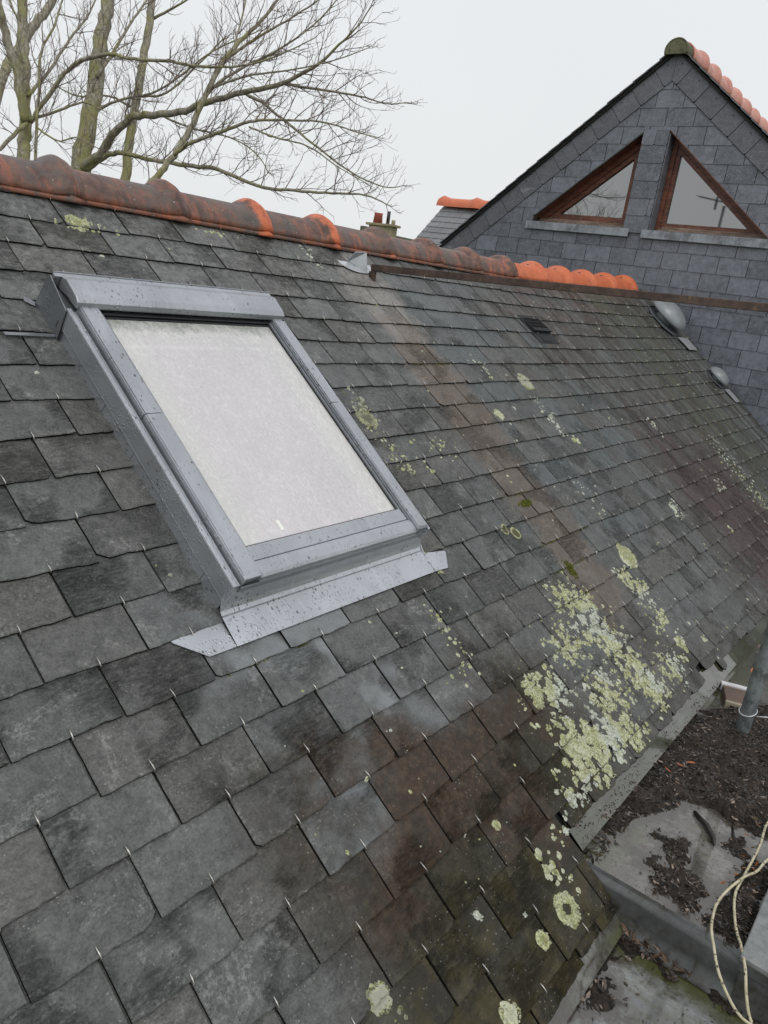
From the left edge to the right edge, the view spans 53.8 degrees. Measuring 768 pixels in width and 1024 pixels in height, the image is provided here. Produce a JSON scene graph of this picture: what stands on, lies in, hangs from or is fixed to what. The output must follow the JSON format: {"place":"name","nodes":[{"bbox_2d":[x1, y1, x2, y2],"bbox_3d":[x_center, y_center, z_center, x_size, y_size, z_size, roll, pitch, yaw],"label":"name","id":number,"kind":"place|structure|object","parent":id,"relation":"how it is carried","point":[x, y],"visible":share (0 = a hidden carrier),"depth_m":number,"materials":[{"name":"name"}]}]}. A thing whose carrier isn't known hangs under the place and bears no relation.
{"place":"outdoors","nodes":[
{"label":"outdoors","id":0,"kind":"place"},
{"bbox_2d":[0,0,767,238],"label":"sky","id":1,"kind":"structure","parent":0,"point":[502,83],"materials":[{"name":"white"}]},
{"bbox_2d":[360,226,412,240],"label":"distant house","id":2,"kind":"structure","parent":0,"point":[364,227],"depth_m":20.79,"materials":[{"name":"tile"}]},
{"bbox_2d":[415,196,488,246],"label":"roof","id":3,"kind":"structure","parent":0,"point":[452,214],"depth_m":10.98,"materials":[{"name":"stone"}]},
{"label":"ground","id":4,"kind":"structure","parent":0,"visible":0},
{"bbox_2d":[0,0,56,155],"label":"bare tree","id":5,"kind":"object","parent":4,"relation":"on","point":[7,67],"visible":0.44,"depth_m":8.42,"materials":[{"name":"brown plant"}]},
{"bbox_2d":[24,0,126,173],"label":"bare tree","id":6,"kind":"object","parent":4,"relation":"on","point":[39,85],"visible":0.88,"depth_m":5.21,"materials":[{"name":"brown plant"}]},
{"bbox_2d":[46,0,248,180],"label":"bare tree","id":7,"kind":"object","parent":4,"relation":"on","point":[150,17],"visible":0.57,"depth_m":7.69,"materials":[{"name":"brown plant"}]},
{"bbox_2d":[0,0,331,159],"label":"bare tree","id":8,"kind":"object","parent":4,"relation":"on","point":[21,66],"visible":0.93,"depth_m":6.07,"materials":[{"name":"brown plant"}]},
{"bbox_2d":[61,0,426,232],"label":"bare tree","id":9,"kind":"object","parent":4,"relation":"on","point":[86,158],"visible":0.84,"depth_m":6.19,"materials":[{"name":"brown plant"}]},
{"bbox_2d":[131,0,396,217],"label":"bare tree","id":10,"kind":"object","parent":4,"relation":"on","point":[183,144],"visible":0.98,"depth_m":5.54,"materials":[{"name":"brown plant"}]},
{"bbox_2d":[366,211,400,237],"bbox_3d":[-0.431,-4.449,20.162,0.880,6.700,0.350,20,21,34],"label":"chimney","id":11,"kind":"object","parent":4,"relation":"on","point":[392,227],"visible":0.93,"depth_m":19.15,"materials":[{"name":"beige concrete"}]},
{"bbox_2d":[0,154,767,1023],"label":"slate roof","id":12,"kind":"structure","parent":4,"relation":"on","point":[168,810],"depth_m":1.80,"materials":[{"name":"grey stone"}]},
{"bbox_2d":[65,214,88,231],"bbox_3d":[-0.928,-0.875,2.292,0.076,0.012,0.073,-14,64,-51],"label":"lichen","id":13,"kind":"object","parent":12,"relation":"on","point":[74,220],"visible":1,"depth_m":2.29},
{"bbox_2d":[3,271,447,656],"bbox_3d":[-0.386,-0.249,2.097,1.025,0.144,1.172,-14,64,-51],"label":"roof window","id":14,"kind":"structure","parent":12,"relation":"on","point":[282,500],"depth_m":1.97,"materials":[{"name":"grey metal"}]},
{"bbox_2d":[337,252,370,273],"bbox_3d":[-0.100,-1.084,3.284,0.215,0.063,0.076,-14,64,-51],"label":"zinc bracket","id":15,"kind":"object","parent":12,"relation":"on","point":[357,262],"visible":0.96,"depth_m":3.29,"materials":[{"name":"silver metal"}]},
{"bbox_2d":[355,408,377,429],"bbox_3d":[-0.053,-0.317,2.590,0.090,0.012,0.096,-14,64,-51],"label":"lichen","id":16,"kind":"object","parent":12,"relation":"on","point":[365,417],"visible":1,"depth_m":2.59},
{"bbox_2d":[366,980,392,1016],"bbox_3d":[-0.008,0.888,1.384,0.056,0.012,0.062,-14,64,-51],"label":"lichen","id":17,"kind":"object","parent":12,"relation":"on","point":[374,994],"visible":1,"depth_m":1.38},
{"bbox_2d":[34,215,767,1023],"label":"lichen crust","id":18,"kind":"object","parent":12,"relation":"on","point":[578,749],"visible":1,"depth_m":2.40},
{"bbox_2d":[228,363,606,805],"bbox_3d":[0.189,0.116,2.386,1.897,0.015,1.586,-14,64,-51],"label":"joint moss","id":19,"kind":"object","parent":12,"relation":"on","point":[540,546],"visible":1,"depth_m":2.77,"materials":[{"name":"green plant"}]},
{"bbox_2d":[492,820,500,830],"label":"lichen","id":20,"kind":"object","parent":12,"relation":"on","point":[496,824],"visible":1,"depth_m":1.81},
{"bbox_2d":[493,409,504,419],"bbox_3d":[0.493,-0.417,3.241,0.063,0.008,0.067,-14,64,-51],"label":"lichen","id":21,"kind":"object","parent":12,"relation":"on","point":[498,413],"visible":1,"depth_m":3.24},
{"bbox_2d":[499,999,520,1023],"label":"lichen","id":22,"kind":"object","parent":12,"relation":"on","point":[508,1012],"visible":1,"depth_m":1.52},
{"bbox_2d":[517,499,531,506],"bbox_3d":[0.544,-0.035,2.887,0.104,0.018,0.040,-14,64,-51],"label":"moss clump","id":23,"kind":"object","parent":12,"relation":"on","point":[527,502],"visible":1,"depth_m":2.88,"materials":[{"name":"green plant"}]},
{"bbox_2d":[517,373,534,389],"bbox_3d":[0.681,-0.630,3.652,0.111,0.012,0.114,-14,64,-51],"label":"lichen","id":24,"kind":"object","parent":12,"relation":"on","point":[528,385],"visible":1,"depth_m":3.64},
{"bbox_2d":[518,315,558,343],"bbox_3d":[0.871,-1.026,4.241,0.240,0.026,0.215,-14,64,-51],"label":"vent tile","id":25,"kind":"object","parent":12,"relation":"on","point":[535,326],"visible":1,"depth_m":4.22,"materials":[{"name":"plastic"}]},
{"bbox_2d":[536,929,551,951],"bbox_3d":[0.355,0.950,1.685,0.044,0.007,0.041,-14,64,-51],"label":"lichen","id":26,"kind":"object","parent":12,"relation":"on","point":[543,941],"visible":1,"depth_m":1.68},
{"bbox_2d":[553,890,581,929],"bbox_3d":[0.432,0.933,1.780,0.089,0.010,0.086,-14,64,-51],"label":"lichen","id":27,"kind":"object","parent":12,"relation":"on","point":[571,920],"visible":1,"depth_m":1.78},
{"bbox_2d":[369,264,767,311],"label":"rusty bar","id":28,"kind":"object","parent":12,"relation":"on","point":[693,300],"visible":0.97,"depth_m":2.91,"materials":[{"name":"paint"}]},
{"bbox_2d":[561,559,578,578],"bbox_3d":[0.691,0.204,2.783,0.050,0.020,0.094,-14,64,-51],"label":"moss clump","id":29,"kind":"object","parent":12,"relation":"on","point":[571,569],"visible":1,"depth_m":2.78,"materials":[{"name":"green plant"}]},
{"bbox_2d":[616,543,637,568],"bbox_3d":[1.003,0.179,3.135,0.129,0.012,0.132,-14,64,-51],"label":"lichen","id":30,"kind":"object","parent":12,"relation":"on","point":[628,558],"visible":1,"depth_m":3.13},
{"bbox_2d":[648,301,696,349],"bbox_3d":[2.316,-1.514,5.996,0.370,0.149,0.498,-14,64,-51],"label":"vent cowl","id":31,"kind":"object","parent":12,"relation":"on","point":[669,317],"visible":0.94,"depth_m":5.95,"materials":[{"name":"grey plastic"}]},
{"bbox_2d":[707,367,739,401],"bbox_3d":[2.671,-1.010,5.919,0.209,0.088,0.338,-14,64,-51],"label":"vent cowl","id":32,"kind":"object","parent":12,"relation":"on","point":[719,377],"visible":1,"depth_m":5.90,"materials":[{"name":"grey plastic"}]},
{"bbox_2d":[439,37,767,433],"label":"slate gable","id":33,"kind":"structure","parent":4,"relation":"on","point":[654,178],"depth_m":6.19,"materials":[{"name":"grey stone"}]},
{"bbox_2d":[538,142,641,227],"bbox_3d":[1.806,-2.911,6.667,0.918,0.743,0.082,20,21,34],"label":"window","id":34,"kind":"structure","parent":33,"relation":"in","point":[603,200],"depth_m":6.61,"materials":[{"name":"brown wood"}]},
{"bbox_2d":[655,137,766,238],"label":"window","id":35,"kind":"structure","parent":33,"relation":"in","point":[692,201],"depth_m":6.16,"materials":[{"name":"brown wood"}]},
{"bbox_2d":[529,610,767,1023],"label":"box gutter","id":36,"kind":"object","parent":4,"relation":"on","point":[670,930],"visible":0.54,"depth_m":1.87,"materials":[{"name":"metal"}]},
{"bbox_2d":[576,644,767,1023],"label":"leaf mulch","id":37,"kind":"object","parent":36,"relation":"in","point":[600,997],"visible":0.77,"depth_m":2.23,"materials":[{"name":"brown plant"}]},
{"bbox_2d":[734,622,767,733],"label":"scaffold pole","id":38,"kind":"object","parent":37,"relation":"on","point":[748,710],"visible":0.97,"depth_m":2.59,"materials":[{"name":"metal"}]},
{"bbox_2d":[693,810,715,845],"bbox_3d":[0.912,0.891,2.141,0.021,0.017,0.137,7,17,-4],"label":"stick","id":39,"kind":"object","parent":36,"relation":"on","point":[704,822],"visible":1,"depth_m":2.14,"materials":[{"name":"brown wood"}]},
{"bbox_2d":[719,680,746,708],"bbox_3d":[1.352,0.712,2.892,0.115,0.035,0.180,13,18,15],"label":"wood block","id":40,"kind":"object","parent":36,"relation":"on","point":[733,694],"depth_m":2.90,"materials":[{"name":"brown wood"}]},
{"bbox_2d":[731,825,737,842],"bbox_3d":[0.987,0.907,2.138,0.012,0.009,0.077,12,17,12],"label":"stick","id":41,"kind":"object","parent":36,"relation":"on","point":[733,834],"visible":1,"depth_m":2.13,"materials":[{"name":"brown wood"}]},
{"bbox_2d":[710,858,767,1023],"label":"cable","id":42,"kind":"object","parent":36,"relation":"on","point":[730,887],"visible":1,"depth_m":1.74,"materials":[{"name":"beige plastic"}]},
{"bbox_2d":[733,821,767,1023],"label":"cable","id":43,"kind":"object","parent":36,"relation":"on","point":[736,927],"visible":0.97,"depth_m":1.78,"materials":[{"name":"beige plastic"}]},
{"bbox_2d":[728,890,767,1023],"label":"coping","id":44,"kind":"object","parent":4,"relation":"on","point":[754,953],"visible":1,"depth_m":1.68,"materials":[{"name":"metal"}]}
]}

